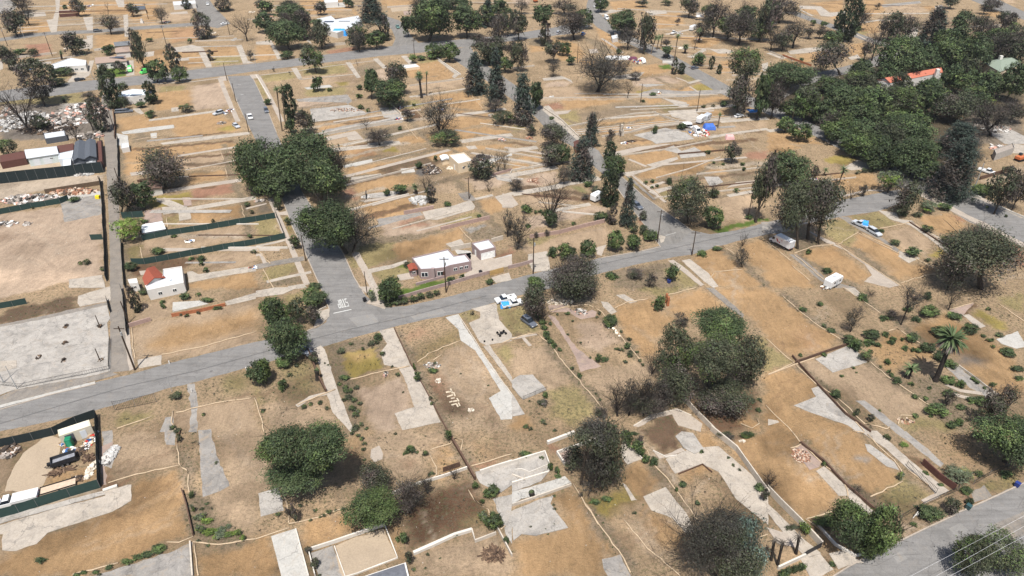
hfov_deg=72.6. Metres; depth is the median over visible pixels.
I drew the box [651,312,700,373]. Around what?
tree
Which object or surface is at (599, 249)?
driveway
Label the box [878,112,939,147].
oak tree
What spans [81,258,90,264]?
shrub
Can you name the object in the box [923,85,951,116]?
oak tree
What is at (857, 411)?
shrub
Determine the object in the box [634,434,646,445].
shrub
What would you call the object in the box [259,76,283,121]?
sidewalk
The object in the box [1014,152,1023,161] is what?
car
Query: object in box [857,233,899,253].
garden wall
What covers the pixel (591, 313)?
brick path
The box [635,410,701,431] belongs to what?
path
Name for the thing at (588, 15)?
oak tree
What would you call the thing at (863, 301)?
straw wattle
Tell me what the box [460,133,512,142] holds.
driveway
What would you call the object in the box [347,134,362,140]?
sidewalk
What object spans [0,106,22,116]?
debris pile
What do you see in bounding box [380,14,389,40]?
scorched tree
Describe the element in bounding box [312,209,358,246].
oak tree
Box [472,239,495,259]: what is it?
detached garage
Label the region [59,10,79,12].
garden wall
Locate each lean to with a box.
[59,150,73,165]
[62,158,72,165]
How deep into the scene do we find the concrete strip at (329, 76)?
353.83 m
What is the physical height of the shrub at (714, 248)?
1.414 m
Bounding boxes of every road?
[0,22,204,40]
[0,24,591,101]
[0,190,899,430]
[195,0,229,27]
[228,76,375,321]
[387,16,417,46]
[453,46,691,245]
[586,0,754,106]
[752,103,1023,241]
[776,52,900,100]
[789,12,888,46]
[836,482,1023,575]
[972,0,1023,19]
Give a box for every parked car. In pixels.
[114,108,132,113]
[212,109,223,115]
[232,122,239,127]
[298,345,312,356]
[520,314,537,327]
[633,200,643,209]
[851,219,870,228]
[866,226,882,236]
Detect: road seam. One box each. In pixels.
[0,295,485,423]
[599,227,761,264]
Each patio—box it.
[675,431,703,453]
[767,527,795,547]
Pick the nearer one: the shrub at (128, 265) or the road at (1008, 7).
the shrub at (128, 265)
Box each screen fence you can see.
[0,162,103,183]
[0,195,68,213]
[0,298,26,308]
[0,409,93,446]
[0,479,100,517]
[89,234,102,239]
[94,410,100,486]
[99,177,106,280]
[117,137,118,178]
[119,283,127,335]
[120,211,143,217]
[120,239,124,286]
[130,232,285,263]
[141,212,275,240]
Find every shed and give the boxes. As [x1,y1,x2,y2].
[24,146,58,166]
[44,130,67,143]
[58,420,93,443]
[73,140,85,163]
[84,138,96,161]
[121,142,129,152]
[128,278,139,290]
[141,221,165,233]
[143,180,162,196]
[366,562,408,575]
[402,64,419,70]
[440,154,448,164]
[611,35,617,42]
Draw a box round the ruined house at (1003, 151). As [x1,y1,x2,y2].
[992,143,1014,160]
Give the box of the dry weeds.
[10,11,1023,564]
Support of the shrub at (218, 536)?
on the ground at (150, 514)
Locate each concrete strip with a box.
[3,4,148,7]
[39,54,83,60]
[147,135,202,141]
[150,210,231,212]
[162,36,225,38]
[163,248,279,250]
[185,261,235,263]
[191,61,234,62]
[192,45,236,46]
[273,5,362,5]
[299,74,354,79]
[315,114,414,133]
[333,109,420,122]
[344,124,435,145]
[346,149,450,176]
[350,98,451,115]
[354,148,425,166]
[369,216,411,227]
[372,190,428,205]
[416,216,471,230]
[455,129,536,141]
[470,152,547,165]
[491,174,523,179]
[504,147,541,153]
[566,115,727,130]
[575,93,717,94]
[615,104,688,107]
[622,42,723,50]
[652,126,734,132]
[653,156,746,165]
[655,15,702,17]
[673,35,767,39]
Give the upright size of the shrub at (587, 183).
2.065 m
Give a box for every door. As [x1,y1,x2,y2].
[33,159,41,165]
[43,157,52,163]
[64,433,76,441]
[80,430,87,438]
[481,250,494,259]
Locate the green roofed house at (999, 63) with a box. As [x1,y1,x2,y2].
[981,55,1017,74]
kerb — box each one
[0,383,95,409]
[69,62,255,79]
[251,75,275,130]
[282,199,328,307]
[302,192,364,293]
[601,247,658,257]
[618,174,692,230]
[618,189,660,246]
[833,514,955,575]
[922,194,1021,244]
[957,482,1023,513]
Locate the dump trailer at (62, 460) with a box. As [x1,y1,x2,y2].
[44,449,76,467]
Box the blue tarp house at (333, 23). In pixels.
[317,16,360,37]
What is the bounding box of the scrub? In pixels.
[31,4,1007,575]
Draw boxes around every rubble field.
[0,110,45,132]
[42,102,109,126]
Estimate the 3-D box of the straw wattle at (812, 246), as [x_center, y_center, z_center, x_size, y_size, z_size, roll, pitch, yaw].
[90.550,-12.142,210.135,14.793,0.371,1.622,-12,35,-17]
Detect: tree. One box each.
[0,7,28,36]
[0,44,16,69]
[0,79,55,132]
[0,139,18,154]
[3,53,18,69]
[5,0,36,9]
[12,55,56,105]
[13,48,27,54]
[14,2,33,25]
[27,47,38,54]
[29,114,50,128]
[46,63,57,78]
[50,78,67,86]
[54,30,90,54]
[55,65,73,74]
[56,116,87,140]
[68,0,89,16]
[71,104,94,130]
[77,90,95,98]
[85,94,110,131]
[93,10,123,34]
[94,64,122,108]
[99,44,115,55]
[102,177,140,213]
[111,61,126,73]
[117,95,129,106]
[118,81,128,90]
[124,2,139,16]
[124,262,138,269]
[125,27,152,66]
[125,180,156,208]
[125,285,141,312]
[133,145,189,187]
[134,101,146,107]
[141,80,158,103]
[144,55,169,82]
[144,110,154,117]
[151,5,169,23]
[163,43,181,68]
[169,62,188,81]
[178,103,193,112]
[180,0,190,8]
[190,11,213,39]
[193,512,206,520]
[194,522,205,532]
[207,49,213,60]
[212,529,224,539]
[213,0,231,10]
[217,526,226,532]
[226,133,295,198]
[227,8,258,40]
[243,357,270,383]
[245,50,253,60]
[249,420,311,473]
[252,11,274,31]
[254,0,274,12]
[254,151,301,197]
[256,451,323,498]
[257,314,313,362]
[258,294,288,324]
[260,127,344,189]
[261,10,307,49]
[269,2,309,18]
[274,86,282,130]
[275,356,292,367]
[277,11,292,21]
[278,0,296,5]
[278,83,297,119]
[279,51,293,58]
[279,85,286,129]
[284,295,305,324]
[288,193,359,253]
[291,8,311,40]
[294,108,316,130]
[295,417,354,491]
[298,42,324,73]
[298,445,338,474]
[299,155,349,206]
[299,286,328,306]
[301,303,322,325]
[308,20,330,48]
[310,75,323,91]
[311,18,322,24]
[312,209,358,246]
[313,1,326,13]
[314,367,319,380]
[318,139,355,178]
[329,184,382,262]
[336,484,402,532]
[342,0,353,6]
[344,20,366,48]
[347,21,367,51]
[354,0,391,30]
[356,457,393,491]
[359,119,372,129]
[362,66,385,98]
[364,127,394,145]
[365,29,386,49]
[367,290,375,300]
[369,77,408,109]
[375,460,438,520]
[376,275,406,301]
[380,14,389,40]
[385,59,409,86]
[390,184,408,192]
[398,15,415,36]
[400,109,414,121]
[407,0,426,10]
[407,0,456,41]
[411,182,417,194]
[413,84,467,135]
[413,173,435,190]
[414,70,422,97]
[415,473,439,500]
[416,55,425,59]
[424,42,443,58]
[424,183,436,203]
[429,129,464,145]
[437,463,464,479]
[441,41,461,61]
[447,0,459,8]
[449,3,484,37]
[457,0,471,8]
[462,51,488,96]
[465,152,495,179]
[468,31,483,40]
[469,35,506,64]
[477,4,495,25]
[477,509,488,521]
[480,0,496,28]
[482,9,522,43]
[482,94,506,110]
[482,178,492,190]
[483,42,506,62]
[484,47,507,102]
[490,110,515,123]
[491,0,508,17]
[491,146,515,171]
[499,151,510,167]
[500,56,513,72]
[500,208,519,236]
[501,36,518,57]
[502,6,513,32]
[505,177,523,191]
[505,202,549,249]
[507,9,528,40]
[508,38,529,71]
[508,71,539,126]
[514,0,529,13]
[517,280,550,320]
[519,286,548,303]
[525,124,535,135]
[526,81,543,110]
[526,158,583,225]
[527,276,545,287]
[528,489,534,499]
[532,2,554,40]
[537,121,573,145]
[537,301,557,319]
[538,20,550,45]
[538,143,563,165]
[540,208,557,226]
[541,250,607,309]
[542,40,562,59]
[546,57,561,76]
[550,0,578,13]
[551,249,604,297]
[553,2,592,39]
[555,143,571,163]
[555,242,576,258]
[556,160,572,183]
[558,41,571,55]
[561,444,583,470]
[564,413,621,485]
[566,56,576,63]
[566,134,596,183]
[569,33,633,92]
[572,444,629,497]
[574,390,631,493]
[576,6,594,25]
[579,237,596,256]
[581,111,600,146]
[584,104,608,127]
[590,185,601,192]
[593,0,608,9]
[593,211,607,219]
[593,372,635,416]
[595,369,670,416]
[599,164,620,207]
[601,152,626,175]
[602,313,618,326]
[603,140,617,158]
[605,129,615,145]
[606,8,639,34]
[606,203,617,224]
[606,230,626,250]
[615,21,639,49]
[615,59,629,76]
[616,177,637,229]
[619,18,636,30]
[620,359,670,416]
[620,383,672,418]
[622,78,636,97]
[626,234,642,249]
[627,264,644,277]
[628,70,640,79]
[634,0,649,6]
[635,12,666,53]
[642,340,665,373]
[643,229,660,239]
[645,268,658,286]
[645,368,678,408]
[647,474,761,575]
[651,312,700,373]
[656,360,700,408]
[660,0,672,4]
[661,37,669,45]
[661,45,672,55]
[664,168,715,224]
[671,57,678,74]
[674,34,681,57]
[674,311,690,325]
[677,62,686,73]
[679,0,699,17]
[683,44,688,53]
[685,316,744,403]
[686,19,711,42]
[688,302,749,371]
[689,500,766,571]
[691,52,705,64]
[692,371,760,420]
[694,28,701,49]
[696,0,733,36]
[700,3,716,16]
[701,205,724,228]
[706,535,774,575]
[708,177,721,198]
[709,55,715,69]
[715,0,763,44]
[715,14,739,39]
[715,64,722,73]
[722,140,741,163]
[723,329,770,388]
[725,70,755,113]
[726,45,765,111]
[729,245,753,267]
[731,507,773,559]
[735,5,758,22]
[737,229,753,248]
[741,542,771,575]
[748,150,783,222]
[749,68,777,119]
[750,0,779,42]
[750,18,775,40]
[758,468,778,488]
[761,21,785,50]
[761,468,782,489]
[762,0,805,23]
[764,55,820,89]
[764,65,803,118]
[765,147,816,186]
[767,175,817,248]
[768,537,779,560]
[772,2,784,21]
[775,29,794,50]
[776,99,804,117]
[776,116,793,132]
[776,538,788,565]
[779,11,816,47]
[781,174,839,239]
[786,122,814,141]
[791,78,827,121]
[793,85,822,102]
[793,530,804,554]
[804,26,816,37]
[805,165,822,177]
[806,174,848,243]
[808,98,837,123]
[809,36,857,75]
[810,75,848,88]
[810,515,838,527]
[815,25,826,38]
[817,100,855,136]
[818,82,862,111]
[819,119,845,142]
[820,21,829,26]
[822,30,843,42]
[825,495,876,553]
[828,110,856,131]
[833,13,840,28]
[834,114,886,142]
[835,0,866,42]
[837,164,849,184]
[838,130,876,156]
[840,86,893,113]
[843,70,881,85]
[844,301,870,331]
[845,58,876,80]
[845,101,882,123]
[847,182,860,198]
[847,528,888,559]
[849,85,863,104]
[852,132,896,161]
[852,481,862,495]
[853,10,873,26]
[853,496,915,559]
[860,35,875,57]
[861,80,888,100]
[862,150,891,169]
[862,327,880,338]
[864,117,909,146]
[866,17,894,60]
[869,33,931,73]
[875,9,909,39]
[876,67,895,78]
[876,168,908,192]
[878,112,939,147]
[879,110,908,126]
[884,83,922,113]
[884,136,941,179]
[885,83,902,102]
[885,178,925,215]
[887,133,924,156]
[891,72,916,87]
[895,279,930,324]
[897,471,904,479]
[899,9,926,36]
[902,92,929,112]
[902,362,921,379]
[904,37,923,52]
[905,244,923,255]
[909,82,952,99]
[911,52,947,72]
[911,110,933,128]
[914,3,949,48]
[914,157,945,181]
[916,76,945,96]
[918,220,1023,289]
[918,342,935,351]
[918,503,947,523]
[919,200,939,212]
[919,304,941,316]
[920,133,981,206]
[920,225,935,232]
[921,43,939,67]
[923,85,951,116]
[923,233,999,291]
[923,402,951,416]
[929,24,974,50]
[929,29,957,43]
[929,118,989,159]
[930,89,984,123]
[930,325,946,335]
[932,322,969,382]
[934,143,945,152]
[936,39,971,69]
[938,61,965,86]
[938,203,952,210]
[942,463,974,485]
[943,283,964,309]
[944,0,959,8]
[944,72,972,93]
[948,530,999,575]
[949,212,1003,248]
[951,9,975,28]
[951,31,996,67]
[955,56,982,73]
[960,84,999,103]
[962,88,1019,140]
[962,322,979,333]
[963,9,1006,34]
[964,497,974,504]
[966,403,1023,470]
[967,68,980,83]
[970,523,1023,575]
[971,183,992,195]
[972,385,1010,423]
[974,69,1005,94]
[974,100,997,122]
[979,0,993,13]
[981,162,1023,214]
[982,0,1004,10]
[984,380,1023,415]
[985,24,1016,48]
[985,78,1007,95]
[986,161,1023,210]
[987,19,1023,57]
[991,44,1004,57]
[995,9,1017,27]
[996,37,1023,62]
[998,59,1023,101]
[999,93,1023,122]
[1002,12,1020,28]
[1002,165,1015,172]
[1007,21,1023,35]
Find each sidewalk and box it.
[0,371,116,404]
[0,381,94,407]
[0,491,104,523]
[125,328,134,370]
[130,169,180,175]
[157,78,218,83]
[171,11,187,13]
[218,77,239,121]
[220,76,227,80]
[246,203,266,209]
[250,74,259,78]
[256,239,284,246]
[256,253,266,263]
[259,60,373,75]
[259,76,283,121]
[268,198,309,284]
[277,211,286,214]
[314,317,325,326]
[318,308,329,321]
[326,131,357,140]
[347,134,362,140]
[352,252,389,307]
[354,252,362,267]
[359,287,385,306]
[366,270,374,286]
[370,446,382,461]
[397,273,413,280]
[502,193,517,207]
[543,105,579,139]
[554,110,570,114]
[600,38,622,52]
[602,144,669,154]
[627,176,655,199]
[628,159,645,166]
[630,173,665,201]
[647,181,664,188]
[659,235,664,242]
[727,180,754,187]
[844,190,882,196]
[921,193,1022,246]
[975,197,1021,217]
[994,511,1023,539]
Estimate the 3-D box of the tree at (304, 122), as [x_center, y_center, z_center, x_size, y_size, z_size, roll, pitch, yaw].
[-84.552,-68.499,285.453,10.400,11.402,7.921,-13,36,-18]
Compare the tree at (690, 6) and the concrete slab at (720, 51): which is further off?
the tree at (690, 6)
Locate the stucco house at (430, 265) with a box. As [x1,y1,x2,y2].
[412,249,471,280]
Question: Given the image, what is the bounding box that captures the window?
[421,272,427,276]
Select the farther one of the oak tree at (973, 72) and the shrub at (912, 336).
the oak tree at (973, 72)
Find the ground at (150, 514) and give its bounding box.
[0,0,1023,575]
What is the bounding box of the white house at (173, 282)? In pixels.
[145,266,186,299]
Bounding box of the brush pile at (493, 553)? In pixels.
[477,542,506,562]
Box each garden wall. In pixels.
[3,23,94,28]
[17,52,50,57]
[30,9,90,11]
[32,10,125,13]
[44,181,99,193]
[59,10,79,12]
[59,13,78,16]
[103,484,117,491]
[113,110,115,138]
[128,317,150,326]
[145,223,258,224]
[155,198,240,199]
[171,303,224,316]
[181,488,193,535]
[182,51,217,52]
[185,160,233,169]
[187,54,280,57]
[188,174,238,176]
[189,541,193,575]
[195,39,242,41]
[198,234,270,235]
[201,247,287,248]
[272,9,351,9]
[295,528,308,575]
[307,348,326,391]
[311,523,384,550]
[324,119,402,134]
[325,42,345,45]
[330,136,378,147]
[334,545,344,575]
[346,525,397,575]
[347,163,430,184]
[349,193,408,210]
[350,174,380,182]
[387,5,410,7]
[392,210,461,229]
[392,466,466,493]
[394,327,446,428]
[398,271,488,298]
[404,205,433,213]
[409,78,462,85]
[413,527,471,554]
[416,89,463,97]
[416,275,444,285]
[437,58,460,74]
[440,216,489,229]
[443,462,459,471]
[446,429,475,479]
[451,243,470,250]
[458,314,511,394]
[471,528,495,542]
[474,158,533,168]
[480,123,524,129]
[480,459,511,473]
[485,148,570,163]
[491,235,502,242]
[493,168,511,175]
[497,527,512,556]
[508,259,532,268]
[510,162,559,173]
[511,450,549,465]
[512,65,534,68]
[512,470,548,482]
[512,483,571,506]
[514,464,547,472]
[522,193,571,199]
[529,219,604,237]
[539,202,581,206]
[542,96,675,98]
[544,107,579,137]
[547,431,574,444]
[556,451,564,465]
[562,211,592,214]
[568,111,655,126]
[575,119,728,134]
[586,121,677,130]
[601,125,652,137]
[603,94,708,95]
[611,110,713,118]
[617,8,704,13]
[621,140,711,155]
[630,104,732,109]
[633,408,691,426]
[634,115,747,126]
[639,36,769,42]
[644,117,736,126]
[653,111,678,121]
[653,450,676,457]
[654,177,855,198]
[656,157,719,177]
[658,24,717,26]
[667,172,844,191]
[678,149,730,154]
[678,463,712,474]
[683,394,711,428]
[696,167,761,174]
[710,425,769,495]
[767,485,822,546]
[768,357,814,374]
[777,553,806,569]
[782,54,811,65]
[792,354,871,431]
[795,343,846,362]
[800,441,875,509]
[817,525,861,556]
[857,13,932,13]
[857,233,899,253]
[909,221,945,245]
[922,458,956,489]
[958,366,994,391]
[980,170,1007,179]
[992,204,1023,217]
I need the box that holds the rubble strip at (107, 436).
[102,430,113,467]
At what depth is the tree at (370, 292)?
185.31 m
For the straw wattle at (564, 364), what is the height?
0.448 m
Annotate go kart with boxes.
[496,330,506,336]
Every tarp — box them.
[333,28,346,35]
[500,301,510,308]
[703,123,715,129]
[725,134,734,139]
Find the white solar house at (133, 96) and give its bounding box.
[117,89,150,103]
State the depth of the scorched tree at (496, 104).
308.29 m
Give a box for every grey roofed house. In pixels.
[113,41,130,49]
[132,6,146,14]
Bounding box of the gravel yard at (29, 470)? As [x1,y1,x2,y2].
[5,436,60,491]
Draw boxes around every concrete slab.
[0,0,15,12]
[0,305,110,394]
[0,360,16,371]
[0,485,131,550]
[26,12,45,16]
[60,191,99,198]
[61,194,101,221]
[69,275,104,287]
[78,286,110,306]
[80,39,91,49]
[83,17,92,29]
[87,35,92,48]
[95,542,193,575]
[117,133,128,145]
[122,125,173,133]
[138,355,161,367]
[145,51,153,56]
[160,416,173,431]
[162,206,186,214]
[164,430,175,444]
[171,107,178,111]
[172,301,207,311]
[174,58,188,60]
[179,213,190,220]
[187,267,255,282]
[258,488,283,516]
[271,529,307,575]
[288,284,305,288]
[296,95,351,111]
[304,85,330,89]
[310,105,365,121]
[311,545,341,575]
[321,119,401,134]
[325,2,344,7]
[343,159,371,167]
[350,173,381,181]
[367,191,398,197]
[377,212,422,223]
[379,107,401,117]
[401,168,414,172]
[423,200,474,219]
[446,239,463,246]
[466,145,476,149]
[475,464,511,492]
[480,153,511,166]
[493,494,511,542]
[495,192,511,203]
[496,173,511,181]
[510,453,549,491]
[510,496,567,539]
[511,394,524,416]
[512,374,545,398]
[512,476,570,502]
[542,76,572,82]
[602,554,630,575]
[612,72,643,79]
[621,443,640,463]
[634,128,693,143]
[638,84,663,86]
[638,89,726,97]
[643,487,693,531]
[645,10,666,14]
[663,98,687,106]
[666,145,705,157]
[671,113,698,120]
[704,177,722,185]
[710,49,733,53]
[761,221,790,233]
[762,62,767,70]
[768,419,778,424]
[794,386,866,432]
[816,346,866,372]
[846,160,873,169]
[848,54,859,59]
[865,444,898,469]
[882,1,920,6]
[963,314,984,327]
[991,130,1023,143]
[996,331,1023,348]
[1012,144,1023,153]
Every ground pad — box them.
[0,162,60,171]
[335,529,395,575]
[391,6,412,11]
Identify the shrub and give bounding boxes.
[34,556,47,563]
[67,196,79,201]
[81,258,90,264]
[105,564,113,569]
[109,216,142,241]
[120,558,134,564]
[130,553,142,559]
[139,550,152,557]
[150,247,164,254]
[150,543,166,554]
[167,390,181,399]
[178,291,189,299]
[187,490,193,497]
[196,255,206,260]
[199,297,213,302]
[200,517,213,524]
[201,527,218,535]
[212,306,222,309]
[223,531,233,538]
[233,529,240,535]
[239,534,246,540]
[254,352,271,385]
[272,196,281,209]
[274,494,303,523]
[276,378,287,392]
[283,217,291,224]
[284,118,295,133]
[288,235,300,247]
[304,546,311,552]
[308,351,319,363]
[309,282,322,288]
[309,557,318,567]
[335,347,344,353]
[338,374,349,380]
[345,393,353,399]
[347,404,356,411]
[350,423,359,430]
[367,340,373,345]
[371,332,382,341]
[382,188,389,194]
[383,300,392,305]
[392,298,401,304]
[399,531,408,543]
[400,296,408,303]
[404,445,415,453]
[405,551,413,563]
[409,53,416,62]
[409,295,417,301]
[413,371,420,380]
[415,162,423,167]
[417,292,424,299]
[425,290,434,297]
[427,367,437,373]
[444,430,451,439]
[446,276,456,281]
[471,480,480,488]
[483,483,499,498]
[484,511,503,530]
[485,278,494,283]
[503,536,508,543]
[518,450,532,457]
[520,204,533,212]
[537,398,547,406]
[538,319,547,324]
[546,246,557,257]
[547,462,553,470]
[554,466,559,473]
[570,170,579,180]
[584,181,592,186]
[588,497,600,504]
[593,403,607,417]
[595,353,601,360]
[600,495,613,502]
[605,271,619,280]
[622,432,633,447]
[624,342,631,348]
[628,223,638,231]
[629,438,643,452]
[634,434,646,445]
[636,447,645,455]
[638,226,648,235]
[639,211,646,219]
[642,454,650,462]
[649,456,658,466]
[651,125,658,133]
[651,294,668,310]
[663,177,671,184]
[665,263,680,279]
[676,122,686,128]
[678,481,688,487]
[697,249,707,257]
[709,190,719,196]
[712,245,722,250]
[716,431,734,439]
[720,100,727,105]
[738,431,756,437]
[754,482,764,490]
[757,345,774,364]
[761,488,769,500]
[778,569,787,575]
[784,524,799,530]
[786,566,792,575]
[791,565,800,573]
[798,561,807,571]
[799,307,808,311]
[799,521,811,534]
[822,267,832,273]
[826,328,835,332]
[830,388,841,398]
[843,334,856,343]
[847,337,863,351]
[852,408,860,414]
[857,292,868,302]
[857,350,872,360]
[859,181,869,195]
[862,338,876,346]
[867,414,874,421]
[879,314,889,321]
[883,434,891,440]
[886,309,899,318]
[886,339,895,344]
[889,239,901,245]
[891,376,901,384]
[898,441,907,446]
[902,307,913,311]
[906,331,922,341]
[910,314,921,321]
[912,211,922,216]
[923,292,932,300]
[932,349,943,360]
[938,386,967,405]
[939,375,955,383]
[943,389,956,395]
[943,493,964,516]
[944,359,959,368]
[945,311,963,319]
[946,421,958,428]
[953,417,963,425]
[954,379,966,388]
[956,403,966,409]
[960,485,973,495]
[965,396,978,403]
[974,395,988,406]
[974,470,982,477]
[995,332,1004,336]
[999,346,1015,356]
[999,470,1013,478]
[1011,364,1023,370]
[1014,375,1023,380]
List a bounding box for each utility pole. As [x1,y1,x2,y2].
[113,326,135,370]
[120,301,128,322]
[439,257,448,292]
[532,238,535,273]
[657,210,664,242]
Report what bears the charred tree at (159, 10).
on the ground at (150, 514)
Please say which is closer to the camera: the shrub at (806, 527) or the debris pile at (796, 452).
the shrub at (806, 527)
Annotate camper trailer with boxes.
[590,190,601,201]
[696,114,705,122]
[703,112,711,120]
[823,273,843,288]
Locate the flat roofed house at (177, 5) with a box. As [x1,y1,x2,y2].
[173,0,196,9]
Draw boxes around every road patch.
[349,314,378,326]
[411,308,445,319]
[893,551,906,562]
[949,523,968,535]
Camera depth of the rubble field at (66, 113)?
304.02 m
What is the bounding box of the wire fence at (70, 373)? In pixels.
[0,337,109,386]
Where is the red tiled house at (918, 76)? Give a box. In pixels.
[877,67,942,88]
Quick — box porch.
[407,263,417,276]
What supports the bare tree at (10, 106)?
on the ground at (150, 514)
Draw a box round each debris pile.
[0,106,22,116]
[0,193,59,204]
[0,220,18,226]
[0,442,21,455]
[0,452,12,458]
[15,120,78,134]
[22,221,32,225]
[42,465,77,477]
[49,187,97,195]
[58,442,65,446]
[61,446,76,453]
[71,474,83,481]
[73,446,88,456]
[74,173,94,176]
[76,130,104,139]
[80,431,98,448]
[81,452,95,463]
[83,460,99,479]
[100,445,120,465]
[184,239,194,242]
[223,108,233,114]
[248,265,257,268]
[254,199,264,202]
[330,108,360,111]
[382,371,388,377]
[408,195,429,205]
[422,167,441,174]
[423,362,440,368]
[547,299,573,305]
[574,308,587,314]
[631,59,646,63]
[687,128,709,136]
[791,448,810,462]
[820,285,830,289]
[896,417,914,424]
[974,122,1010,132]
[988,143,1003,149]
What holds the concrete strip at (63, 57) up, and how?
on the ground at (150, 514)
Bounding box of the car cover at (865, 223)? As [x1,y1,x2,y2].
[860,220,868,226]
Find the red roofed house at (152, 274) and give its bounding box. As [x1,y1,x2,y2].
[142,266,165,285]
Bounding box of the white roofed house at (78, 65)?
[52,58,87,74]
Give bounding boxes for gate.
[490,267,503,275]
[806,542,822,553]
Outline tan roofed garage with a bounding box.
[115,47,130,57]
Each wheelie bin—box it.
[964,502,972,509]
[1013,480,1021,487]
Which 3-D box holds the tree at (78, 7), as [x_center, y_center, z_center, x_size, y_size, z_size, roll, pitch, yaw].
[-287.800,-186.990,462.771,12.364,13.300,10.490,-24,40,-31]
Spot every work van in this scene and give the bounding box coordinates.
[127,65,132,71]
[139,68,146,73]
[692,125,701,133]
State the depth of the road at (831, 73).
358.64 m
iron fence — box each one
[111,393,156,409]
[901,486,959,516]
[906,461,937,492]
[973,462,1010,483]
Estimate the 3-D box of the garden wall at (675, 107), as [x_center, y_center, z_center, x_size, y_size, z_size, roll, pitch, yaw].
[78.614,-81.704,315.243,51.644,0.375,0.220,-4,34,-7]
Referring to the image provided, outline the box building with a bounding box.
[449,152,472,172]
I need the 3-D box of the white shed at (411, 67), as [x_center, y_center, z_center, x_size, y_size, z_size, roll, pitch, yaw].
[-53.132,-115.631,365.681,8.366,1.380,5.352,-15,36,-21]
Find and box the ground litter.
[2,20,1010,574]
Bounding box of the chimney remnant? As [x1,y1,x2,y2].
[619,124,623,135]
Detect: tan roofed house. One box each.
[95,55,127,68]
[324,0,337,6]
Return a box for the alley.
[101,95,133,371]
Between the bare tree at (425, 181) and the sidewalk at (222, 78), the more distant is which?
the sidewalk at (222, 78)
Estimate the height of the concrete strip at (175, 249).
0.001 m
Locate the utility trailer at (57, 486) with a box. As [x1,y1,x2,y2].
[39,477,75,495]
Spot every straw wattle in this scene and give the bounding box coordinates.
[72,562,117,574]
[108,465,178,482]
[117,416,151,428]
[131,327,135,357]
[162,331,255,354]
[167,536,193,542]
[176,397,250,412]
[176,444,189,491]
[193,538,255,544]
[193,543,198,575]
[254,398,263,431]
[256,527,288,538]
[281,488,289,522]
[289,506,345,523]
[297,389,335,404]
[350,365,409,379]
[417,340,460,362]
[430,438,462,449]
[468,489,489,514]
[471,453,511,465]
[511,333,603,408]
[549,304,639,358]
[573,483,598,523]
[586,504,630,572]
[614,298,647,308]
[624,519,679,575]
[642,440,696,518]
[710,269,742,277]
[765,405,791,431]
[766,338,793,373]
[782,295,839,338]
[792,431,848,495]
[794,244,833,253]
[794,254,823,279]
[796,365,889,429]
[805,519,822,532]
[807,511,831,518]
[835,243,900,285]
[839,232,892,247]
[843,287,879,312]
[866,359,948,415]
[867,434,902,479]
[870,481,902,496]
[880,222,937,237]
[899,250,937,270]
[901,273,937,282]
[998,303,1023,320]
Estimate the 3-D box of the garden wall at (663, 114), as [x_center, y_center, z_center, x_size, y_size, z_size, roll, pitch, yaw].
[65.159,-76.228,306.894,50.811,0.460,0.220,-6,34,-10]
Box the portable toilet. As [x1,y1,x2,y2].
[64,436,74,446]
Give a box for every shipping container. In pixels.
[0,151,27,168]
[57,143,73,154]
[97,141,104,167]
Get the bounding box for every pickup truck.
[494,293,516,303]
[500,298,523,308]
[977,167,995,173]
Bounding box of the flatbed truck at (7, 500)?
[0,487,38,508]
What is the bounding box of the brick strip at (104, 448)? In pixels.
[100,442,112,484]
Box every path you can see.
[144,208,162,222]
[182,197,191,205]
[360,194,406,201]
[512,334,536,339]
[522,337,531,345]
[548,305,596,318]
[623,483,635,500]
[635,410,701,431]
[653,448,684,458]
[795,445,820,469]
[921,494,938,503]
[945,384,982,394]
[949,303,973,316]
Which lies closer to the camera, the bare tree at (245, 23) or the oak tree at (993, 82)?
the oak tree at (993, 82)
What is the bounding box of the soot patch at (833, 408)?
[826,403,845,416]
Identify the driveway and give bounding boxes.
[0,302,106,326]
[47,0,59,32]
[68,60,93,81]
[116,0,124,6]
[123,14,128,36]
[126,60,134,75]
[133,108,143,113]
[149,110,215,120]
[157,196,255,209]
[161,132,249,144]
[163,179,241,193]
[175,45,211,67]
[178,147,234,156]
[187,383,197,431]
[198,429,228,496]
[225,293,255,305]
[236,45,252,63]
[256,40,281,58]
[256,256,303,268]
[256,287,297,297]
[266,271,310,282]
[291,68,301,78]
[296,392,326,406]
[313,345,351,431]
[332,141,400,150]
[346,62,360,77]
[366,260,406,272]
[373,58,385,68]
[379,328,439,429]
[401,56,414,64]
[409,88,466,96]
[438,60,460,77]
[445,99,479,104]
[446,314,511,419]
[455,250,511,258]
[456,108,506,115]
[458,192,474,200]
[458,254,511,277]
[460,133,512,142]
[469,303,511,344]
[475,194,492,199]
[483,345,511,382]
[491,273,511,282]
[508,146,538,151]
[508,165,558,176]
[511,176,600,195]
[528,251,549,271]
[549,315,600,371]
[556,203,590,211]
[595,245,605,255]
[599,9,622,14]
[601,301,616,313]
[616,294,636,302]
[622,157,677,175]
[648,186,671,194]
[666,446,768,523]
[668,104,734,112]
[669,260,703,285]
[682,259,717,287]
[687,49,705,57]
[707,288,743,316]
[708,128,768,138]
[720,117,768,122]
[727,190,752,196]
[766,502,820,557]
[767,53,792,58]
[767,128,786,131]
[787,47,828,53]
[789,254,855,287]
[799,5,844,16]
[801,554,833,575]
[806,229,898,287]
[816,466,872,514]
[829,550,862,569]
[840,217,898,251]
[845,288,859,296]
[857,400,903,433]
[861,431,948,495]
[879,210,951,253]
[895,431,943,466]
[898,251,919,262]
[945,366,991,395]
[971,485,991,501]
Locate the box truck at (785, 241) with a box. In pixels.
[769,233,795,249]
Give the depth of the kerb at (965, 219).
226.13 m

